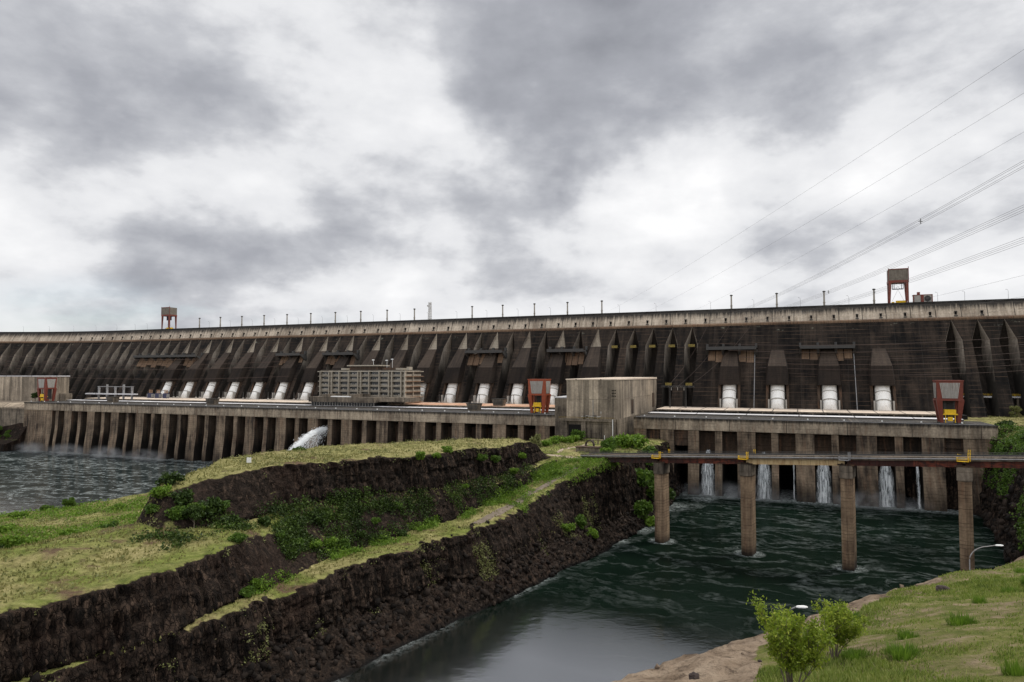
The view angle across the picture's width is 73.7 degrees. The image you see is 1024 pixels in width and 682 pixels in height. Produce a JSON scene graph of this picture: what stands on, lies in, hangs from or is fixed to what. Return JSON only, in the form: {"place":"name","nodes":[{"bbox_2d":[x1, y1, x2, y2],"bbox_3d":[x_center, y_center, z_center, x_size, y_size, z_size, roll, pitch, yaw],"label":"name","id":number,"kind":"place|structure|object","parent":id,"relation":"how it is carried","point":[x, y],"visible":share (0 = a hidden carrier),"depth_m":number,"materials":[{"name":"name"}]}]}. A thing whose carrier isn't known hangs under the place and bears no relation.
{"place":"outdoors","nodes":[
{"label":"outdoors","id":0,"kind":"place"},
{"bbox_2d":[0,423,26,451],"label":"shore","id":1,"kind":"structure","parent":0,"point":[15,440],"depth_m":705.10,"materials":[{"name":"stone"}]},
{"bbox_2d":[0,400,37,426],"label":"retaining wall","id":2,"kind":"structure","parent":1,"relation":"on","point":[11,412],"depth_m":722.88,"materials":[{"name":"concrete"}]},
{"bbox_2d":[0,376,71,400],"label":"assembly building","id":3,"kind":"structure","parent":2,"relation":"on","point":[17,388],"depth_m":791.78,"materials":[{"name":"concrete"}]},
{"bbox_2d":[0,434,685,681],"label":"rock spur","id":4,"kind":"structure","parent":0,"point":[75,627],"depth_m":194.98,"materials":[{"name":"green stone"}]},
{"bbox_2d":[0,522,18,531],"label":"shrub","id":5,"kind":"object","parent":4,"relation":"on","point":[9,526],"visible":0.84,"depth_m":247.73,"materials":[{"name":"green plant"}]},
{"bbox_2d":[0,535,26,548],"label":"shrub","id":6,"kind":"object","parent":4,"relation":"on","point":[9,541],"visible":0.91,"depth_m":176.21,"materials":[{"name":"green plant"}]},
{"bbox_2d":[8,510,30,518],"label":"shrub","id":7,"kind":"object","parent":4,"relation":"on","point":[17,514],"visible":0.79,"depth_m":286.36,"materials":[{"name":"green plant"}]},
{"bbox_2d":[61,497,76,506],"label":"tree","id":8,"kind":"object","parent":4,"relation":"on","point":[70,502],"visible":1,"depth_m":305.00,"materials":[{"name":"green plant"}]},
{"bbox_2d":[59,528,83,535],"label":"shrub","id":9,"kind":"object","parent":4,"relation":"on","point":[65,532],"visible":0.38,"depth_m":214.65,"materials":[{"name":"green plant"}]},
{"bbox_2d":[0,494,148,540],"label":"meadow greenery","id":10,"kind":"object","parent":4,"relation":"on","point":[86,510],"visible":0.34,"depth_m":273.51,"materials":[{"name":"green plant"}]},
{"bbox_2d":[98,520,118,528],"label":"shrub","id":11,"kind":"object","parent":4,"relation":"on","point":[113,523],"visible":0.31,"depth_m":226.87,"materials":[{"name":"green plant"}]},
{"bbox_2d":[144,503,161,513],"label":"shrub","id":12,"kind":"object","parent":4,"relation":"on","point":[150,508],"visible":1,"depth_m":194.14,"materials":[{"name":"green plant"}]},
{"bbox_2d":[149,483,172,498],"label":"shrub","id":13,"kind":"object","parent":4,"relation":"on","point":[160,491],"visible":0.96,"depth_m":196.51,"materials":[{"name":"green plant"}]},
{"bbox_2d":[155,471,185,485],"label":"shrub","id":14,"kind":"object","parent":4,"relation":"on","point":[168,478],"visible":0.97,"depth_m":202.71,"materials":[{"name":"green plant"}]},
{"bbox_2d":[164,505,185,520],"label":"shrub","id":15,"kind":"object","parent":4,"relation":"on","point":[175,513],"visible":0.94,"depth_m":192.80,"materials":[{"name":"green plant"}]},
{"bbox_2d":[170,488,194,505],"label":"shrub","id":16,"kind":"object","parent":4,"relation":"on","point":[184,497],"visible":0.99,"depth_m":197.92,"materials":[{"name":"green plant"}]},
{"bbox_2d":[180,505,205,527],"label":"tree","id":17,"kind":"object","parent":4,"relation":"on","point":[195,512],"visible":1,"depth_m":193.42,"materials":[{"name":"green plant"}]},
{"bbox_2d":[198,496,223,516],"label":"shrub","id":18,"kind":"object","parent":4,"relation":"on","point":[212,505],"visible":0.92,"depth_m":201.33,"materials":[{"name":"green plant"}]},
{"bbox_2d":[219,514,241,527],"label":"shrub","id":19,"kind":"object","parent":4,"relation":"on","point":[235,518],"visible":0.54,"depth_m":200.73,"materials":[{"name":"green plant"}]},
{"bbox_2d":[227,532,248,542],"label":"shrub","id":20,"kind":"object","parent":4,"relation":"on","point":[237,537],"visible":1,"depth_m":183.15,"materials":[{"name":"green plant"}]},
{"bbox_2d":[239,585,254,597],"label":"shrub","id":21,"kind":"object","parent":4,"relation":"on","point":[246,591],"visible":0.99,"depth_m":173.24,"materials":[{"name":"green plant"}]},
{"bbox_2d":[257,515,271,526],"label":"shrub","id":22,"kind":"object","parent":4,"relation":"on","point":[266,520],"visible":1,"depth_m":207.81,"materials":[{"name":"green plant"}]},
{"bbox_2d":[309,538,323,548],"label":"shrub","id":23,"kind":"object","parent":4,"relation":"on","point":[316,544],"visible":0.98,"depth_m":211.59,"materials":[{"name":"green plant"}]},
{"bbox_2d":[0,434,661,680],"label":"dry grass","id":24,"kind":"structure","parent":4,"relation":"on","point":[40,542],"depth_m":201.38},
{"bbox_2d":[323,536,338,547],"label":"shrub","id":25,"kind":"object","parent":4,"relation":"on","point":[332,539],"visible":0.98,"depth_m":216.42,"materials":[{"name":"green plant"}]},
{"bbox_2d":[130,461,538,562],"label":"undergrowth","id":26,"kind":"object","parent":4,"relation":"on","point":[289,522],"visible":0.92,"depth_m":225.75,"materials":[{"name":"green plant"}]},
{"bbox_2d":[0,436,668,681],"bbox_3d":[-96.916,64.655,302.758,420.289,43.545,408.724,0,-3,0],"label":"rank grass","id":27,"kind":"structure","parent":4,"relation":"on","point":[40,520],"depth_m":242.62,"materials":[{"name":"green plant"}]},
{"bbox_2d":[30,463,684,681],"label":"rubble","id":28,"kind":"object","parent":4,"relation":"on","point":[248,671],"visible":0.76,"depth_m":209.23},
{"bbox_2d":[157,493,600,671],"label":"ledge weeds","id":29,"kind":"object","parent":4,"relation":"on","point":[479,560],"visible":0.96,"depth_m":241.72,"materials":[{"name":"green plant"}]},
{"bbox_2d":[252,456,619,595],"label":"grass","id":30,"kind":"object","parent":4,"relation":"on","point":[546,469],"visible":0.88,"depth_m":287.65,"materials":[{"name":"green plant"}]},
{"bbox_2d":[472,467,576,523],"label":"track","id":31,"kind":"structure","parent":4,"relation":"on","point":[498,512],"depth_m":279.98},
{"bbox_2d":[530,433,542,447],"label":"shrub","id":32,"kind":"object","parent":4,"relation":"on","point":[536,439],"visible":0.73,"depth_m":345.03,"materials":[{"name":"green plant"}]},
{"bbox_2d":[554,396,566,434],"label":"stair block","id":33,"kind":"structure","parent":4,"relation":"on","point":[561,406],"depth_m":474.79,"materials":[{"name":"concrete"}]},
{"bbox_2d":[559,522,575,530],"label":"shrub","id":34,"kind":"object","parent":4,"relation":"on","point":[569,526],"visible":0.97,"depth_m":291.65,"materials":[{"name":"green plant"}]},
{"bbox_2d":[570,429,586,439],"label":"shrub","id":35,"kind":"object","parent":4,"relation":"on","point":[578,432],"visible":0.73,"depth_m":438.98,"materials":[{"name":"green plant"}]},
{"bbox_2d":[575,514,586,528],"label":"shrub","id":36,"kind":"object","parent":4,"relation":"on","point":[580,519],"visible":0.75,"depth_m":304.69,"materials":[{"name":"green plant"}]},
{"bbox_2d":[575,446,602,451],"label":"concrete pad","id":37,"kind":"object","parent":4,"relation":"on","point":[588,448],"visible":0.61,"depth_m":367.87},
{"bbox_2d":[587,526,598,538],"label":"shrub","id":38,"kind":"object","parent":4,"relation":"on","point":[593,532],"visible":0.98,"depth_m":302.05,"materials":[{"name":"green plant"}]},
{"bbox_2d":[559,377,656,439],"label":"service hall","id":39,"kind":"structure","parent":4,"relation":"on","point":[617,404],"depth_m":456.94,"materials":[{"name":"concrete"}]},
{"bbox_2d":[600,437,616,451],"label":"shrub","id":40,"kind":"object","parent":4,"relation":"on","point":[609,442],"visible":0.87,"depth_m":366.81,"materials":[{"name":"green plant"}]},
{"bbox_2d":[611,435,636,448],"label":"shrub","id":41,"kind":"object","parent":4,"relation":"on","point":[624,441],"visible":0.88,"depth_m":387.76,"materials":[{"name":"green plant"}]},
{"bbox_2d":[619,432,649,448],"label":"shrub","id":42,"kind":"object","parent":4,"relation":"on","point":[639,442],"visible":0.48,"depth_m":395.81,"materials":[{"name":"green plant"}]},
{"bbox_2d":[633,499,652,518],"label":"shrub","id":43,"kind":"object","parent":4,"relation":"on","point":[643,508],"visible":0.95,"depth_m":350.71,"materials":[{"name":"green plant"}]},
{"bbox_2d":[635,467,653,487],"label":"shrub","id":44,"kind":"object","parent":4,"relation":"on","point":[645,476],"visible":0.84,"depth_m":365.74,"materials":[{"name":"green plant"}]},
{"bbox_2d":[638,445,658,466],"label":"shrub","id":45,"kind":"object","parent":4,"relation":"on","point":[649,449],"visible":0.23,"depth_m":399.60,"materials":[{"name":"green plant"}]},
{"bbox_2d":[644,515,654,526],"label":"shrub","id":46,"kind":"object","parent":4,"relation":"on","point":[649,521],"visible":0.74,"depth_m":352.04,"materials":[{"name":"green plant"}]},
{"bbox_2d":[645,481,654,499],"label":"shrub","id":47,"kind":"object","parent":4,"relation":"on","point":[650,492],"visible":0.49,"depth_m":378.59,"materials":[{"name":"green plant"}]},
{"bbox_2d":[0,450,1005,681],"bbox_3d":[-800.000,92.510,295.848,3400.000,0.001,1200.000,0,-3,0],"label":"river","id":48,"kind":"structure","parent":0,"point":[641,600],"depth_m":262.32,"materials":[{"name":"green liquid"}]},
{"bbox_2d":[23,397,554,461],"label":"powerhouse","id":49,"kind":"structure","parent":48,"relation":"in","point":[182,428],"depth_m":607.18,"materials":[{"name":"concrete"}]},
{"bbox_2d":[37,378,56,401],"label":"deck crane","id":50,"kind":"object","parent":49,"relation":"on","point":[47,385],"visible":0.99,"depth_m":718.47,"materials":[{"name":"red paint"}]},
{"bbox_2d":[85,384,137,398],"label":"switchgear frame","id":51,"kind":"object","parent":49,"relation":"on","point":[123,393],"visible":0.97,"depth_m":744.80,"materials":[{"name":"grey metal"}]},
{"bbox_2d":[157,382,172,393],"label":"penstock","id":52,"kind":"object","parent":49,"relation":"on","point":[167,385],"visible":0.45,"depth_m":791.66,"materials":[{"name":"white paint"}]},
{"bbox_2d":[179,382,193,397],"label":"penstock","id":53,"kind":"object","parent":49,"relation":"on","point":[187,390],"visible":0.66,"depth_m":776.98,"materials":[{"name":"white paint"}]},
{"bbox_2d":[201,382,216,397],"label":"penstock","id":54,"kind":"object","parent":49,"relation":"on","point":[208,393],"visible":0.62,"depth_m":764.00,"materials":[{"name":"white paint"}]},
{"bbox_2d":[205,398,219,404],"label":"ventilation head","id":55,"kind":"object","parent":49,"relation":"on","point":[212,401],"visible":0.99,"depth_m":654.40},
{"bbox_2d":[225,382,239,398],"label":"penstock","id":56,"kind":"object","parent":49,"relation":"on","point":[232,391],"visible":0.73,"depth_m":750.74,"materials":[{"name":"white paint"}]},
{"bbox_2d":[249,382,263,398],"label":"penstock","id":57,"kind":"object","parent":49,"relation":"on","point":[256,391],"visible":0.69,"depth_m":737.71,"materials":[{"name":"white paint"}]},
{"bbox_2d":[272,382,288,399],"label":"penstock","id":58,"kind":"object","parent":49,"relation":"on","point":[280,392],"visible":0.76,"depth_m":724.20,"materials":[{"name":"white paint"}]},
{"bbox_2d":[298,382,313,399],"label":"penstock","id":59,"kind":"object","parent":49,"relation":"on","point":[306,392],"visible":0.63,"depth_m":711.32,"materials":[{"name":"white paint"}]},
{"bbox_2d":[288,425,327,449],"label":"water jet","id":60,"kind":"object","parent":49,"relation":"attached to","point":[305,439],"visible":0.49,"depth_m":548.06,"materials":[{"name":"white"}]},
{"bbox_2d":[308,393,420,406],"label":"entrance pavilion","id":61,"kind":"structure","parent":49,"relation":"on","point":[338,399],"depth_m":609.11,"materials":[{"name":"concrete"}]},
{"bbox_2d":[317,359,423,403],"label":"office block","id":62,"kind":"structure","parent":49,"relation":"on","point":[378,380],"depth_m":633.50,"materials":[{"name":"concrete"}]},
{"bbox_2d":[440,383,457,402],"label":"penstock","id":63,"kind":"object","parent":49,"relation":"on","point":[450,395],"visible":0.71,"depth_m":645.47,"materials":[{"name":"white paint"}]},
{"bbox_2d":[466,403,481,410],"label":"ventilation head","id":64,"kind":"object","parent":49,"relation":"on","point":[474,406],"visible":0.98,"depth_m":545.24},
{"bbox_2d":[408,402,554,406],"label":"roof covering","id":65,"kind":"object","parent":49,"relation":"on","point":[483,404],"visible":0.5,"depth_m":601.59,"materials":[{"name":"ceramic"}]},
{"bbox_2d":[492,398,506,405],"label":"ventilation head","id":66,"kind":"object","parent":65,"relation":"on","point":[499,401],"visible":1,"depth_m":576.57},
{"bbox_2d":[473,383,490,402],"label":"penstock","id":67,"kind":"object","parent":49,"relation":"on","point":[483,391],"visible":0.72,"depth_m":632.46,"materials":[{"name":"white paint"}]},
{"bbox_2d":[527,379,550,413],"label":"deck crane","id":68,"kind":"object","parent":49,"relation":"on","point":[539,395],"visible":0.98,"depth_m":501.71,"materials":[{"name":"orange paint"}]},
{"bbox_2d":[550,384,558,404],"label":"penstock","id":69,"kind":"object","parent":49,"relation":"on","point":[554,388],"visible":0.38,"depth_m":606.67,"materials":[{"name":"white paint"}]},
{"bbox_2d":[580,449,1023,570],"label":"bridge","id":70,"kind":"structure","parent":48,"relation":"in","point":[747,461],"depth_m":275.57,"materials":[{"name":"concrete"}]},
{"bbox_2d":[634,406,997,511],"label":"powerhouse","id":71,"kind":"structure","parent":48,"relation":"in","point":[697,430],"depth_m":426.27,"materials":[{"name":"concrete"}]},
{"bbox_2d":[702,450,713,494],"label":"waterfall","id":72,"kind":"structure","parent":71,"relation":"attached to","point":[708,483],"depth_m":443.50,"materials":[{"name":"white liquid"}]},
{"bbox_2d":[718,385,737,407],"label":"penstock","id":73,"kind":"object","parent":71,"relation":"on","point":[729,400],"visible":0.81,"depth_m":547.08,"materials":[{"name":"white paint"}]},
{"bbox_2d":[758,464,769,498],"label":"waterfall","id":74,"kind":"structure","parent":71,"relation":"attached to","point":[766,477],"depth_m":430.55,"materials":[{"name":"white liquid"}]},
{"bbox_2d":[767,385,786,408],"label":"penstock","id":75,"kind":"object","parent":71,"relation":"on","point":[777,400],"visible":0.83,"depth_m":533.17,"materials":[{"name":"white paint"}]},
{"bbox_2d":[817,465,830,502],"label":"waterfall","id":76,"kind":"structure","parent":71,"relation":"attached to","point":[824,495],"depth_m":416.75,"materials":[{"name":"white liquid"}]},
{"bbox_2d":[819,385,839,409],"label":"penstock","id":77,"kind":"object","parent":71,"relation":"on","point":[829,401],"visible":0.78,"depth_m":518.59,"materials":[{"name":"white paint"}]},
{"bbox_2d":[873,386,894,410],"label":"penstock","id":78,"kind":"object","parent":71,"relation":"on","point":[883,401],"visible":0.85,"depth_m":504.63,"materials":[{"name":"white paint"}]},
{"bbox_2d":[880,466,893,506],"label":"waterfall","id":79,"kind":"structure","parent":71,"relation":"attached to","point":[888,484],"depth_m":403.61,"materials":[{"name":"white liquid"}]},
{"bbox_2d":[932,380,963,423],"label":"deck crane","id":80,"kind":"object","parent":71,"relation":"on","point":[948,400],"visible":1,"depth_m":400.99,"materials":[{"name":"red paint"}]},
{"bbox_2d":[0,298,1023,417],"bbox_3d":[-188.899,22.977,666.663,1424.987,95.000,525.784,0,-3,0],"label":"dam","id":81,"kind":"structure","parent":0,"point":[502,355],"depth_m":613.48,"materials":[{"name":"concrete"}]},
{"bbox_2d":[10,365,277,369],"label":"overhead wire","id":82,"kind":"object","parent":81,"relation":"attached to","point":[147,369],"visible":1,"depth_m":773.27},
{"bbox_2d":[12,355,288,359],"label":"overhead wire","id":83,"kind":"object","parent":81,"relation":"attached to","point":[163,359],"visible":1,"depth_m":766.97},
{"bbox_2d":[161,307,176,328],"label":"crest crane","id":84,"kind":"object","parent":81,"relation":"on","point":[169,313],"visible":0.82,"depth_m":864.05,"materials":[{"name":"red paint"}]},
{"bbox_2d":[507,384,523,403],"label":"penstock","id":85,"kind":"object","parent":81,"relation":"attached to","point":[517,390],"visible":0.72,"depth_m":619.39,"materials":[{"name":"white paint"}]},
{"bbox_2d":[710,160,1023,320],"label":"power line","id":86,"kind":"object","parent":81,"relation":"attached to","point":[920,221],"visible":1,"depth_m":193.29,"materials":[{"name":"metal"}]},
{"bbox_2d":[729,344,1023,351],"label":"overhead wire","id":87,"kind":"object","parent":81,"relation":"attached to","point":[889,351],"visible":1,"depth_m":501.26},
{"bbox_2d":[733,205,1023,320],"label":"power line","id":88,"kind":"object","parent":81,"relation":"attached to","point":[902,259],"visible":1,"depth_m":211.67,"materials":[{"name":"metal"}]},
{"bbox_2d":[743,352,1023,359],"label":"overhead wire","id":89,"kind":"object","parent":81,"relation":"attached to","point":[895,358],"visible":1,"depth_m":505.86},
{"bbox_2d":[753,358,1023,364],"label":"overhead wire","id":90,"kind":"object","parent":81,"relation":"attached to","point":[880,364],"visible":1,"depth_m":514.91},
{"bbox_2d":[754,237,1023,320],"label":"power line","id":91,"kind":"object","parent":81,"relation":"attached to","point":[911,280],"visible":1,"depth_m":223.76,"materials":[{"name":"metal"}]},
{"bbox_2d":[762,364,1023,369],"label":"overhead wire","id":92,"kind":"object","parent":81,"relation":"attached to","point":[899,369],"visible":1,"depth_m":503.62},
{"bbox_2d":[887,266,908,302],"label":"crest crane","id":93,"kind":"object","parent":81,"relation":"on","point":[898,275],"visible":0.83,"depth_m":548.07,"materials":[{"name":"red paint"}]},
{"bbox_2d":[912,292,932,301],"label":"machine cabin","id":94,"kind":"object","parent":81,"relation":"on","point":[922,297],"visible":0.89,"depth_m":541.71,"materials":[{"name":"metal"}]},
{"bbox_2d":[0,0,1023,331],"label":"sky","id":95,"kind":"structure","parent":0,"point":[207,160],"materials":[{"name":"grey"}]},
{"bbox_2d":[612,556,1023,681],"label":"ground","id":96,"kind":"structure","parent":0,"point":[728,663],"depth_m":19.85,"materials":[{"name":"plant"}]},
{"bbox_2d":[746,589,837,681],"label":"leafy shrub","id":97,"kind":"object","parent":96,"relation":"on","point":[790,648],"visible":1,"depth_m":14.41,"materials":[{"name":"green plant"}]},
{"bbox_2d":[811,595,869,658],"bbox_3d":[8.630,7.699,18.086,1.279,1.722,1.417,1,-3,-28],"label":"leafy shrub","id":98,"kind":"object","parent":96,"relation":"on","point":[844,630],"visible":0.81,"depth_m":17.89,"materials":[{"name":"green plant"}]},
{"bbox_2d":[840,644,873,660],"bbox_3d":[9.114,8.271,18.018,0.934,0.262,0.872,1,-3,-19],"label":"grass clump","id":99,"kind":"object","parent":96,"relation":"on","point":[850,652],"visible":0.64,"depth_m":18.10,"materials":[{"name":"green plant"}]},
{"bbox_2d":[753,559,1023,681],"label":"lawn grass","id":100,"kind":"structure","parent":96,"relation":"on","point":[829,672],"depth_m":17.75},
{"bbox_2d":[880,638,926,661],"bbox_3d":[9.891,7.827,17.225,1.049,0.337,1.124,0,-3,9],"label":"grass clump","id":101,"kind":"object","parent":96,"relation":"on","point":[895,652],"visible":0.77,"depth_m":17.29,"materials":[{"name":"green plant"}]},
{"bbox_2d":[897,628,920,639],"bbox_3d":[11.190,8.324,19.315,0.711,0.267,0.664,2,-4,-38],"label":"grass clump","id":102,"kind":"object","parent":96,"relation":"on","point":[902,635],"visible":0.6,"depth_m":19.30,"materials":[{"name":"green plant"}]},
{"bbox_2d":[943,610,981,625],"bbox_3d":[13.889,8.597,21.118,1.061,0.343,0.990,-1,-3,22],"label":"grass clump","id":103,"kind":"object","parent":96,"relation":"on","point":[958,620],"visible":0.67,"depth_m":21.07,"materials":[{"name":"green plant"}]},
{"bbox_2d":[970,594,988,603],"bbox_3d":[17.493,9.694,25.552,0.599,0.308,0.642,-1,-3,25],"label":"grass clump","id":104,"kind":"object","parent":96,"relation":"on","point":[977,600],"visible":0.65,"depth_m":25.51,"materials":[{"name":"green plant"}]},
{"bbox_2d":[997,655,1023,675],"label":"grass clump","id":105,"kind":"object","parent":96,"relation":"on","point":[1015,669],"visible":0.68,"depth_m":14.09,"materials":[{"name":"green plant"}]},
{"bbox_2d":[878,413,1023,561],"bbox_3d":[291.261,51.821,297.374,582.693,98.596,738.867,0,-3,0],"label":"bank","id":106,"kind":"structure","parent":0,"point":[911,484],"depth_m":383.17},
{"bbox_2d":[962,422,1023,551],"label":"bank scrub","id":107,"kind":"object","parent":106,"relation":"on","point":[1015,438],"visible":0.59,"depth_m":348.97,"materials":[{"name":"green plant"}]},
{"bbox_2d":[973,436,1023,563],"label":"bank rubble","id":108,"kind":"object","parent":106,"relation":"on","point":[1007,546],"visible":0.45,"depth_m":316.94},
{"bbox_2d":[1009,406,1021,416],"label":"tree","id":109,"kind":"object","parent":106,"relation":"on","point":[1014,410],"visible":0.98,"depth_m":467.09,"materials":[{"name":"green plant"}]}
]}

